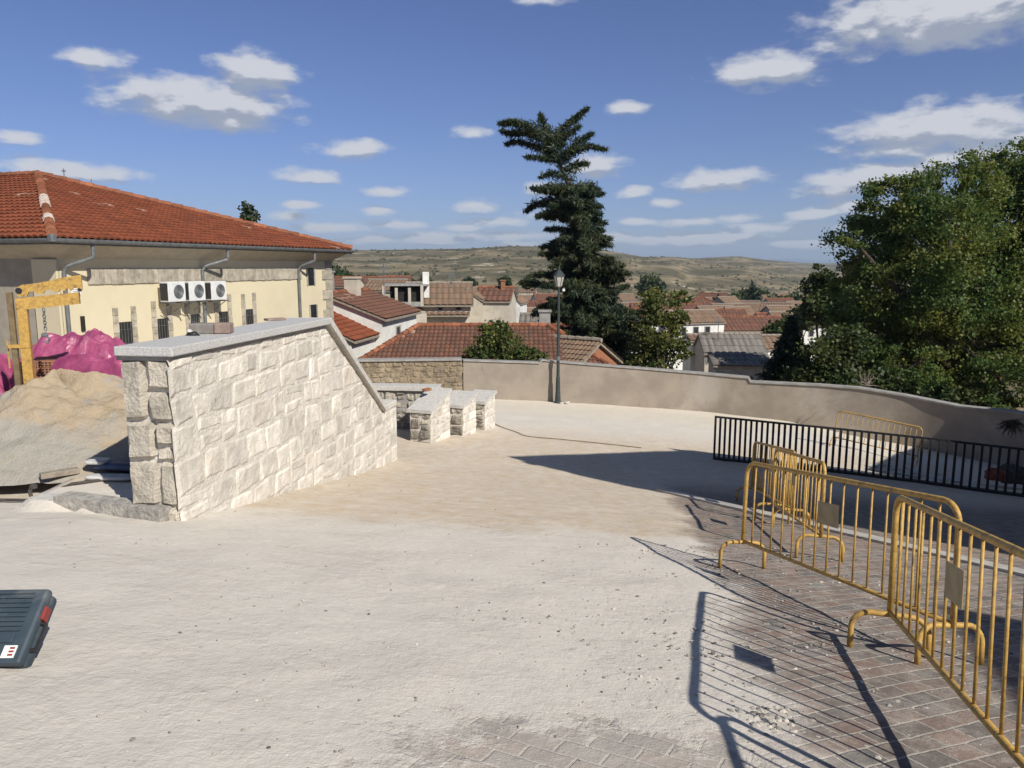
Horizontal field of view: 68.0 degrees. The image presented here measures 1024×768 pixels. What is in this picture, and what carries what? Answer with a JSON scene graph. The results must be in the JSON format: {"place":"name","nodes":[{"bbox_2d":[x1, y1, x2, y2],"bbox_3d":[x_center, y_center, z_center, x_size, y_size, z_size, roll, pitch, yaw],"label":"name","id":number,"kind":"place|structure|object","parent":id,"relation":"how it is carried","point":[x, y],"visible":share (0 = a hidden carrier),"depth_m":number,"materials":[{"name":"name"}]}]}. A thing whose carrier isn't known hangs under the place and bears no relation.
{"place":"outdoors","nodes":[
{"label":"outdoors","id":0,"kind":"place"},
{"bbox_2d":[0,399,1023,767],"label":"ground","id":1,"kind":"structure","parent":0,"point":[106,651],"depth_m":5.39,"materials":[{"name":"concrete"}]},
{"bbox_2d":[0,353,12,394],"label":"plastic film","id":2,"kind":"object","parent":1,"relation":"on","point":[6,372],"visible":0.25,"depth_m":14.08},
{"bbox_2d":[0,589,56,668],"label":"tool case","id":3,"kind":"object","parent":1,"relation":"on","point":[25,615],"visible":1,"depth_m":4.02,"materials":[{"name":"grey plastic"}]},
{"bbox_2d":[28,483,37,496],"bbox_3d":[-5.551,1.288,8.779,0.092,0.201,0.396,-4,10,-26],"label":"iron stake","id":4,"kind":"object","parent":1,"relation":"on","point":[31,487],"visible":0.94,"depth_m":8.87,"materials":[{"name":"metal"}]},
{"bbox_2d":[28,492,59,499],"bbox_3d":[-5.346,1.423,8.702,0.220,0.304,0.230,3,9,19],"label":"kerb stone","id":5,"kind":"object","parent":1,"relation":"on","point":[41,496],"visible":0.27,"depth_m":8.65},
{"bbox_2d":[6,275,82,384],"bbox_3d":[-7.526,-0.536,12.492,1.353,2.494,0.700,-3,9,-17],"label":"lifting fork","id":6,"kind":"object","parent":1,"relation":"on","point":[23,306],"visible":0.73,"depth_m":12.30,"materials":[{"name":"yellow paint"}]},
{"bbox_2d":[0,479,107,500],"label":"wooden plank","id":7,"kind":"object","parent":1,"relation":"on","point":[66,485],"visible":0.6,"depth_m":9.13,"materials":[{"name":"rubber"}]},
{"bbox_2d":[20,355,98,384],"bbox_3d":[-8.050,0.043,13.616,1.055,1.006,0.820,-2,9,-10],"label":"brick stack","id":8,"kind":"object","parent":1,"relation":"on","point":[42,366],"visible":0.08,"depth_m":13.16,"materials":[{"name":"orange brick"}]},
{"bbox_2d":[0,368,129,485],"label":"sand pile","id":9,"kind":"object","parent":1,"relation":"on","point":[55,419],"visible":0.59,"depth_m":10.20,"materials":[{"name":"sand"}]},
{"bbox_2d":[39,467,79,478],"bbox_3d":[-5.620,1.107,9.429,0.420,0.070,0.110,-8,12,-41],"label":"wooden plank","id":10,"kind":"object","parent":9,"relation":"on","point":[58,473],"visible":1,"depth_m":9.39,"materials":[{"name":"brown wood"}]},
{"bbox_2d":[103,470,129,472],"bbox_3d":[-4.955,1.044,9.831,1.039,0.103,0.504,3,9,16],"label":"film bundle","id":11,"kind":"object","parent":9,"relation":"on","point":[118,471],"visible":0.07,"depth_m":9.59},
{"bbox_2d":[88,458,129,470],"bbox_3d":[-4.955,1.016,9.621,0.772,0.103,0.343,1,9,8],"label":"cement bag","id":12,"kind":"object","parent":11,"relation":"on","point":[119,464],"visible":0.52,"depth_m":9.47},
{"bbox_2d":[84,457,110,464],"bbox_3d":[-5.220,0.970,9.560,0.267,0.052,0.248,0,9,0],"label":"cement bag","id":13,"kind":"object","parent":12,"relation":"on","point":[97,460],"visible":1,"depth_m":9.49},
{"bbox_2d":[7,328,125,388],"bbox_3d":[-8.297,-0.347,14.595,2.714,1.446,2.079,-1,9,-6],"label":"plastic film","id":14,"kind":"object","parent":1,"relation":"on","point":[95,342],"visible":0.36,"depth_m":14.10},
{"bbox_2d":[50,352,122,378],"bbox_3d":[-7.065,0.019,13.188,3.221,1.152,1.851,2,9,11],"label":"plastic film","id":15,"kind":"object","parent":1,"relation":"on","point":[83,363],"visible":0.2,"depth_m":12.77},
{"bbox_2d":[85,473,130,480],"bbox_3d":[-4.954,1.149,9.383,0.615,0.052,0.215,0,9,0],"label":"cement bag","id":16,"kind":"object","parent":1,"relation":"on","point":[114,476],"visible":0.82,"depth_m":9.32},
{"bbox_2d":[53,491,172,521],"bbox_3d":[-4.391,1.423,8.370,1.482,0.305,0.230,3,9,19],"label":"kerb stone","id":17,"kind":"object","parent":1,"relation":"on","point":[105,504],"visible":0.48,"depth_m":8.25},
{"bbox_2d":[0,170,354,359],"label":"cream building","id":18,"kind":"structure","parent":1,"relation":"on","point":[123,253],"depth_m":24.17,"materials":[{"name":"tile"}]},
{"bbox_2d":[112,306,138,343],"bbox_3d":[-11.399,-1.578,22.408,0.055,1.403,0.879,3,9,18],"label":"window","id":19,"kind":"structure","parent":18,"relation":"in","point":[127,332],"depth_m":22.44,"materials":[{"name":"stone"}]},
{"bbox_2d":[150,301,173,339],"bbox_3d":[-10.943,-1.905,23.767,0.055,1.621,0.862,3,9,18],"label":"window","id":20,"kind":"structure","parent":18,"relation":"in","point":[162,328],"depth_m":23.75,"materials":[{"name":"stone"}]},
{"bbox_2d":[159,281,187,312],"bbox_3d":[-10.571,-2.708,23.670,0.600,0.960,0.750,3,9,18],"label":"air conditioner","id":21,"kind":"object","parent":18,"relation":"attached to","point":[172,292],"visible":1,"depth_m":23.44,"materials":[{"name":"white metal"}]},
{"bbox_2d":[184,302,203,332],"bbox_3d":[-10.495,-2.085,25.125,0.055,1.488,0.848,3,9,18],"label":"window","id":22,"kind":"structure","parent":18,"relation":"in","point":[197,318],"depth_m":25.01,"materials":[{"name":"stone"}]},
{"bbox_2d":[181,281,207,311],"bbox_3d":[-10.290,-2.832,24.518,0.600,0.960,0.750,3,9,18],"label":"air conditioner","id":23,"kind":"object","parent":18,"relation":"attached to","point":[195,291],"visible":0.88,"depth_m":24.34,"materials":[{"name":"white metal"}]},
{"bbox_2d":[202,281,228,309],"bbox_3d":[-9.970,-2.966,25.488,0.600,0.960,0.750,3,9,18],"label":"air conditioner","id":24,"kind":"object","parent":18,"relation":"attached to","point":[215,291],"visible":0.95,"depth_m":25.27,"materials":[{"name":"white metal"}]},
{"bbox_2d":[214,294,232,322],"bbox_3d":[-10.052,-2.358,26.453,0.055,1.581,0.900,3,9,18],"label":"window","id":25,"kind":"structure","parent":18,"relation":"in","point":[225,316],"depth_m":26.51,"materials":[{"name":"stone"}]},
{"bbox_2d":[241,293,256,325],"bbox_3d":[-9.614,-2.555,27.776,0.055,1.547,0.829,3,9,18],"label":"window","id":26,"kind":"structure","parent":18,"relation":"in","point":[249,316],"depth_m":27.76,"materials":[{"name":"stone"}]},
{"bbox_2d":[306,268,315,284],"bbox_3d":[-8.332,-4.442,31.439,0.055,0.700,0.600,3,9,18],"label":"window","id":27,"kind":"structure","parent":18,"relation":"in","point":[310,272],"depth_m":31.43,"materials":[{"name":"beige glass"}]},
{"bbox_2d":[309,304,317,317],"bbox_3d":[-8.301,-2.924,31.769,0.055,0.800,0.600,3,9,18],"label":"window","id":28,"kind":"structure","parent":18,"relation":"in","point":[313,309],"depth_m":31.75,"materials":[{"name":"beige glass"}]},
{"bbox_2d":[114,317,397,520],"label":"stone parapet","id":29,"kind":"structure","parent":1,"relation":"on","point":[243,415],"depth_m":9.57,"materials":[{"name":"stone"}]},
{"bbox_2d":[189,323,213,333],"bbox_3d":[-3.793,-0.686,9.336,0.290,0.125,0.200,-1,9,-6],"label":"paving block","id":30,"kind":"object","parent":29,"relation":"on","point":[203,328],"depth_m":9.24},
{"bbox_2d":[214,322,233,333],"bbox_3d":[-3.548,-0.691,9.346,0.190,0.125,0.200,-1,9,-6],"label":"paving block","id":31,"kind":"object","parent":29,"relation":"on","point":[223,327],"depth_m":9.25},
{"bbox_2d":[372,383,440,429],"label":"rubble wall","id":32,"kind":"structure","parent":1,"relation":"on","point":[406,396],"depth_m":20.14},
{"bbox_2d":[407,387,451,443],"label":"stone pier","id":33,"kind":"structure","parent":1,"relation":"on","point":[429,411],"depth_m":18.68,"materials":[{"name":"stone"}]},
{"bbox_2d":[450,390,477,436],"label":"stone pier","id":34,"kind":"structure","parent":1,"relation":"on","point":[462,413],"depth_m":19.93,"materials":[{"name":"stone"}]},
{"bbox_2d":[474,389,496,429],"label":"stone pier","id":35,"kind":"structure","parent":1,"relation":"on","point":[485,409],"depth_m":21.12,"materials":[{"name":"stone"}]},
{"bbox_2d":[553,266,564,403],"bbox_3d":[1.700,-1.751,27.808,0.460,5.080,0.398,0,9,0],"label":"street lamp","id":36,"kind":"object","parent":1,"relation":"on","point":[558,275],"visible":0.97,"depth_m":27.74,"materials":[{"name":"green metal"}]},
{"bbox_2d":[496,424,641,447],"bbox_3d":[0.924,1.421,20.855,5.188,0.198,1.316,7,11,36],"label":"garden hose","id":37,"kind":"object","parent":1,"relation":"on","point":[570,440],"visible":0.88,"depth_m":20.24,"materials":[{"name":"rubber"}]},
{"bbox_2d":[462,358,1023,466],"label":"boundary wall","id":38,"kind":"structure","parent":1,"relation":"on","point":[819,404],"depth_m":27.82,"materials":[{"name":"concrete"}]},
{"bbox_2d":[855,373,880,386],"bbox_3d":[11.855,-0.184,25.274,0.977,0.569,0.535,0,9,0],"label":"dry weed","id":39,"kind":"object","parent":38,"relation":"on","point":[868,383],"visible":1,"depth_m":25.29,"materials":[{"name":"beige plant"}]},
{"bbox_2d":[995,417,1023,437],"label":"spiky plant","id":40,"kind":"object","parent":38,"relation":"hanging from","point":[1012,424],"visible":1,"depth_m":18.93,"materials":[{"name":"black plant"}]},
{"bbox_2d":[735,441,810,529],"bbox_3d":[4.110,1.517,12.059,0.530,1.096,2.812,4,-1,6],"label":"crowd barrier","id":41,"kind":"object","parent":1,"relation":"on","point":[759,490],"visible":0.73,"depth_m":12.22,"materials":[{"name":"metal"}]},
{"bbox_2d":[754,448,844,561],"bbox_3d":[3.658,1.448,9.829,0.530,1.096,2.812,4,-1,8],"label":"crowd barrier","id":42,"kind":"object","parent":1,"relation":"on","point":[823,492],"visible":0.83,"depth_m":9.41,"materials":[{"name":"metal"}]},
{"bbox_2d":[656,489,1023,576],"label":"kerb strip","id":43,"kind":"object","parent":1,"relation":"on","point":[963,559],"visible":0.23,"depth_m":10.41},
{"bbox_2d":[718,461,984,664],"bbox_3d":[2.657,1.320,6.389,0.530,1.096,2.812,4,-1,-12],"label":"crowd barrier","id":44,"kind":"object","parent":1,"relation":"on","point":[827,514],"visible":0.89,"depth_m":6.22,"materials":[{"name":"metal"}]},
{"bbox_2d":[713,416,1023,496],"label":"black railing","id":45,"kind":"object","parent":1,"relation":"on","point":[911,479],"visible":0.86,"depth_m":18.05,"materials":[{"name":"metal"}]},
{"bbox_2d":[829,411,922,464],"bbox_3d":[10.429,1.514,21.752,2.306,1.096,0.530,14,11,39],"label":"crowd barrier","id":46,"kind":"object","parent":1,"relation":"on","point":[895,422],"visible":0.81,"depth_m":21.65,"materials":[{"name":"metal"}]},
{"bbox_2d":[868,463,976,484],"bbox_3d":[10.252,2.246,19.112,2.399,0.380,1.568,0,9,0],"label":"stone rubble","id":47,"kind":"object","parent":1,"relation":"on","point":[915,474],"visible":0.63,"depth_m":18.85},
{"bbox_2d":[847,495,1023,767],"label":"crowd barrier","id":48,"kind":"object","parent":1,"relation":"on","point":[954,584],"visible":0.98,"depth_m":3.89,"materials":[{"name":"metal"}]},
{"bbox_2d":[1000,463,1023,484],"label":"black sack","id":49,"kind":"object","parent":1,"relation":"on","point":[1020,476],"visible":0.56,"depth_m":18.45,"materials":[{"name":"plastic"}]},
{"bbox_2d":[0,0,1023,260],"label":"sky","id":50,"kind":"structure","parent":0,"point":[744,128],"materials":[{"name":"blue"}]},
{"bbox_2d":[64,460,1023,767],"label":"gravel","id":51,"kind":"structure","parent":0,"point":[774,726],"depth_m":4.53,"materials":[{"name":"gravel"}]},
{"bbox_2d":[333,246,1023,410],"bbox_3d":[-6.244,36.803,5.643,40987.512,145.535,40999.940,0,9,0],"label":"hills","id":52,"kind":"structure","parent":0,"point":[672,272],"depth_m":791.05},
{"bbox_2d":[237,200,260,222],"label":"dark tree","id":53,"kind":"object","parent":52,"relation":"on","point":[249,213],"visible":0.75,"depth_m":60.47,"materials":[{"name":"green plant"}]},
{"bbox_2d":[332,261,349,275],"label":"valley tree","id":54,"kind":"object","parent":52,"relation":"on","point":[335,269],"visible":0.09,"depth_m":148.56,"materials":[{"name":"green plant"}]},
{"bbox_2d":[334,276,365,289],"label":"town house","id":55,"kind":"structure","parent":52,"relation":"on","point":[338,282],"depth_m":120.17,"materials":[{"name":"tile"}]},
{"bbox_2d":[334,311,379,357],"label":"white house","id":56,"kind":"structure","parent":52,"relation":"on","point":[359,338],"depth_m":39.01,"materials":[{"name":"tile"}]},
{"bbox_2d":[331,271,421,347],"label":"white house","id":57,"kind":"structure","parent":52,"relation":"on","point":[387,317],"depth_m":42.57,"materials":[{"name":"ceramic"}]},
{"bbox_2d":[360,276,394,282],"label":"town house","id":58,"kind":"structure","parent":52,"relation":"on","point":[365,279],"depth_m":150.70,"materials":[{"name":"tile"}]},
{"bbox_2d":[363,278,408,296],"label":"house","id":59,"kind":"structure","parent":52,"relation":"on","point":[375,284],"depth_m":95.73,"materials":[{"name":"brown tile"}]},
{"bbox_2d":[384,275,410,280],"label":"town house","id":60,"kind":"structure","parent":52,"relation":"on","point":[408,277],"depth_m":200.05,"materials":[{"name":"tile"}]},
{"bbox_2d":[382,272,428,323],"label":"balcony house","id":61,"kind":"structure","parent":52,"relation":"on","point":[414,294],"depth_m":58.60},
{"bbox_2d":[357,357,462,390],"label":"old garden wall","id":62,"kind":"structure","parent":52,"relation":"on","point":[445,372],"depth_m":27.45,"materials":[{"name":"stone"}]},
{"bbox_2d":[407,281,473,322],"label":"house","id":63,"kind":"structure","parent":52,"relation":"on","point":[449,296],"depth_m":63.10,"materials":[{"name":"brown tile"}]},
{"bbox_2d":[426,311,469,316],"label":"lean to","id":64,"kind":"object","parent":63,"relation":"attached to","point":[449,314],"visible":0.68,"depth_m":62.38,"materials":[{"name":"brown tile"}]},
{"bbox_2d":[466,286,484,322],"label":"gable house","id":65,"kind":"structure","parent":52,"relation":"on","point":[477,310],"depth_m":64.90,"materials":[{"name":"paint"}]},
{"bbox_2d":[358,310,608,363],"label":"tiled house","id":66,"kind":"structure","parent":52,"relation":"on","point":[428,339],"depth_m":36.20,"materials":[{"name":"tile"}]},
{"bbox_2d":[477,280,517,322],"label":"gable house","id":67,"kind":"structure","parent":52,"relation":"on","point":[498,302],"depth_m":66.17,"materials":[{"name":"paint"}]},
{"bbox_2d":[497,275,511,285],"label":"valley tree","id":68,"kind":"object","parent":52,"relation":"on","point":[508,281],"visible":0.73,"depth_m":256.76,"materials":[{"name":"green plant"}]},
{"bbox_2d":[461,317,548,360],"bbox_3d":[-0.316,0.834,31.524,3.754,7.181,2.632,0,9,0],"label":"garden shrub","id":69,"kind":"object","parent":52,"relation":"on","point":[494,338],"visible":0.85,"depth_m":30.85,"materials":[{"name":"green plant"}]},
{"bbox_2d":[516,294,528,322],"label":"white house","id":70,"kind":"structure","parent":52,"relation":"on","point":[521,303],"depth_m":92.78,"materials":[{"name":"paint"}]},
{"bbox_2d":[518,288,536,294],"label":"house","id":71,"kind":"structure","parent":52,"relation":"on","point":[522,291],"depth_m":258.51,"materials":[{"name":"white tile"}]},
{"bbox_2d":[519,312,538,322],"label":"town house","id":72,"kind":"structure","parent":52,"relation":"on","point":[524,317],"depth_m":73.06,"materials":[{"name":"paint"}]},
{"bbox_2d":[521,276,538,294],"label":"valley tree","id":73,"kind":"object","parent":52,"relation":"on","point":[527,278],"visible":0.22,"depth_m":236.76,"materials":[{"name":"green plant"}]},
{"bbox_2d":[527,301,547,306],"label":"town house","id":74,"kind":"structure","parent":52,"relation":"on","point":[531,303],"depth_m":142.36,"materials":[{"name":"tile"}]},
{"bbox_2d":[531,293,556,300],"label":"house","id":75,"kind":"structure","parent":52,"relation":"on","point":[539,296],"depth_m":170.67,"materials":[{"name":"tile"}]},
{"bbox_2d":[496,105,652,365],"bbox_3d":[3.959,-5.947,40.243,7.843,17.294,7.296,-7,11,-36],"label":"leaning conifer","id":76,"kind":"object","parent":52,"relation":"on","point":[592,276],"visible":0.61,"depth_m":39.52,"materials":[{"name":"green plant"}]},
{"bbox_2d":[550,334,622,364],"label":"tiled house","id":77,"kind":"structure","parent":52,"relation":"on","point":[580,349],"depth_m":35.33,"materials":[{"name":"tile"}]},
{"bbox_2d":[333,245,910,324],"bbox_3d":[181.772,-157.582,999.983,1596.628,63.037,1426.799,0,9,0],"label":"hillside scrub","id":78,"kind":"object","parent":52,"relation":"on","point":[528,265],"visible":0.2,"depth_m":790.44,"materials":[{"name":"green plant"}]},
{"bbox_2d":[617,293,636,301],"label":"town house","id":79,"kind":"structure","parent":52,"relation":"on","point":[627,297],"depth_m":209.74,"materials":[{"name":"brown tile"}]},
{"bbox_2d":[633,272,667,296],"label":"valley tree","id":80,"kind":"object","parent":52,"relation":"on","point":[647,281],"visible":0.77,"depth_m":255.41,"materials":[{"name":"green plant"}]},
{"bbox_2d":[624,286,697,368],"bbox_3d":[7.220,-0.537,37.301,3.675,8.520,3.855,0,9,0],"label":"yellowing tree","id":81,"kind":"object","parent":52,"relation":"on","point":[648,337],"visible":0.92,"depth_m":36.60,"materials":[{"name":"green plant"}]},
{"bbox_2d":[672,303,701,308],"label":"town house","id":82,"kind":"structure","parent":52,"relation":"on","point":[689,306],"depth_m":141.20,"materials":[{"name":"tile"}]},
{"bbox_2d":[682,333,697,370],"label":"shed","id":83,"kind":"structure","parent":52,"relation":"on","point":[688,364],"depth_m":66.85,"materials":[{"name":"grey tile"}]},
{"bbox_2d":[657,309,726,369],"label":"town house","id":84,"kind":"structure","parent":52,"relation":"on","point":[703,320],"depth_m":90.94,"materials":[{"name":"brown tile"}]},
{"bbox_2d":[681,296,716,305],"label":"town house","id":85,"kind":"structure","parent":52,"relation":"on","point":[702,300],"depth_m":152.45,"materials":[{"name":"tile"}]},
{"bbox_2d":[696,292,727,297],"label":"town house","id":86,"kind":"structure","parent":52,"relation":"on","point":[705,294],"depth_m":230.54,"materials":[{"name":"tile"}]},
{"bbox_2d":[694,305,733,308],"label":"town house","id":87,"kind":"structure","parent":52,"relation":"on","point":[711,307],"depth_m":136.22,"materials":[{"name":"tile"}]},
{"bbox_2d":[707,308,746,315],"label":"town house","id":88,"kind":"structure","parent":52,"relation":"on","point":[731,312],"depth_m":114.30,"materials":[{"name":"tile"}]},
{"bbox_2d":[711,303,743,305],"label":"town house","id":89,"kind":"structure","parent":52,"relation":"on","point":[737,304],"depth_m":150.02,"materials":[{"name":"brown tile"}]},
{"bbox_2d":[713,296,742,302],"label":"town house","id":90,"kind":"structure","parent":52,"relation":"on","point":[726,299],"depth_m":170.28,"materials":[{"name":"brown tile"}]},
{"bbox_2d":[693,332,767,371],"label":"shed","id":91,"kind":"structure","parent":52,"relation":"on","point":[704,343],"depth_m":63.19,"materials":[{"name":"grey tile"}]},
{"bbox_2d":[707,351,769,379],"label":"shed","id":92,"kind":"structure","parent":52,"relation":"on","point":[749,364],"depth_m":56.84,"materials":[{"name":"grey tile"}]},
{"bbox_2d":[723,306,756,315],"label":"town house","id":93,"kind":"structure","parent":52,"relation":"on","point":[749,310],"depth_m":129.69,"materials":[{"name":"brown tile"}]},
{"bbox_2d":[743,303,760,311],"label":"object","id":94,"kind":"structure","parent":52,"relation":"on","point":[755,306],"depth_m":162.98,"materials":[{"name":"tile"}]},
{"bbox_2d":[722,315,782,333],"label":"town house","id":95,"kind":"structure","parent":52,"relation":"on","point":[747,323],"depth_m":93.54,"materials":[{"name":"tile"}]},
{"bbox_2d":[747,280,758,299],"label":"cypress tree","id":96,"kind":"object","parent":52,"relation":"on","point":[751,292],"visible":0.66,"depth_m":222.96,"materials":[{"name":"green plant"}]},
{"bbox_2d":[755,288,762,301],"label":"cypress tree","id":97,"kind":"object","parent":52,"relation":"on","point":[759,296],"visible":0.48,"depth_m":222.82,"materials":[{"name":"green plant"}]},
{"bbox_2d":[761,334,781,356],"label":"shed","id":98,"kind":"structure","parent":52,"relation":"on","point":[769,339],"depth_m":67.20,"materials":[{"name":"brown tile"}]},
{"bbox_2d":[760,317,786,333],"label":"valley tree","id":99,"kind":"object","parent":52,"relation":"on","point":[775,327],"visible":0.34,"depth_m":74.37,"materials":[{"name":"green plant"}]},
{"bbox_2d":[759,302,791,310],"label":"town house","id":100,"kind":"structure","parent":52,"relation":"on","point":[762,305],"depth_m":151.59,"materials":[{"name":"brown tile"}]},
{"bbox_2d":[759,305,798,311],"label":"town house","id":101,"kind":"structure","parent":52,"relation":"on","point":[766,308],"depth_m":136.02,"materials":[{"name":"brown tile"}]},
{"bbox_2d":[763,298,794,301],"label":"town house","id":102,"kind":"structure","parent":52,"relation":"on","point":[777,299],"depth_m":200.71,"materials":[{"name":"tile"}]},
{"bbox_2d":[751,314,810,380],"bbox_3d":[14.018,-1.483,38.255,3.848,4.110,3.767,0,9,0],"label":"spruce tree","id":103,"kind":"object","parent":52,"relation":"on","point":[789,337],"visible":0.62,"depth_m":37.80,"materials":[{"name":"green plant"}]},
{"bbox_2d":[779,291,801,300],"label":"valley tree","id":104,"kind":"object","parent":52,"relation":"on","point":[796,297],"visible":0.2,"depth_m":232.43,"materials":[{"name":"green plant"}]},
{"bbox_2d":[766,311,820,356],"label":"town house","id":105,"kind":"structure","parent":52,"relation":"on","point":[809,334],"depth_m":105.47,"materials":[{"name":"paint"}]},
{"bbox_2d":[781,304,815,335],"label":"valley tree","id":106,"kind":"object","parent":52,"relation":"on","point":[806,326],"visible":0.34,"depth_m":99.50,"materials":[{"name":"green plant"}]},
{"bbox_2d":[790,263,845,337],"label":"dark tree","id":107,"kind":"object","parent":52,"relation":"on","point":[814,299],"visible":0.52,"depth_m":51.04,"materials":[{"name":"green plant"}]},
{"bbox_2d":[772,322,1023,409],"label":"bush","id":108,"kind":"object","parent":52,"relation":"on","point":[827,365],"visible":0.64,"depth_m":30.30,"materials":[{"name":"green plant"}]},
{"bbox_2d":[811,136,1023,409],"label":"broadleaf tree","id":109,"kind":"object","parent":52,"relation":"on","point":[941,320],"visible":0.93,"depth_m":31.21,"materials":[{"name":"green plant"}]},
{"bbox_2d":[765,259,850,262],"bbox_3d":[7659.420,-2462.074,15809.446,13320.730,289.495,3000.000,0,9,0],"label":"mountains","id":110,"kind":"structure","parent":0,"point":[804,261],"depth_m":15636.04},
{"bbox_2d":[984,467,1004,480],"bbox_3d":[11.764,2.168,18.445,0.516,0.284,0.426,2,9,13],"label":"orange sack","id":111,"kind":"object","parent":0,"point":[993,474],"visible":0.65,"depth_m":18.33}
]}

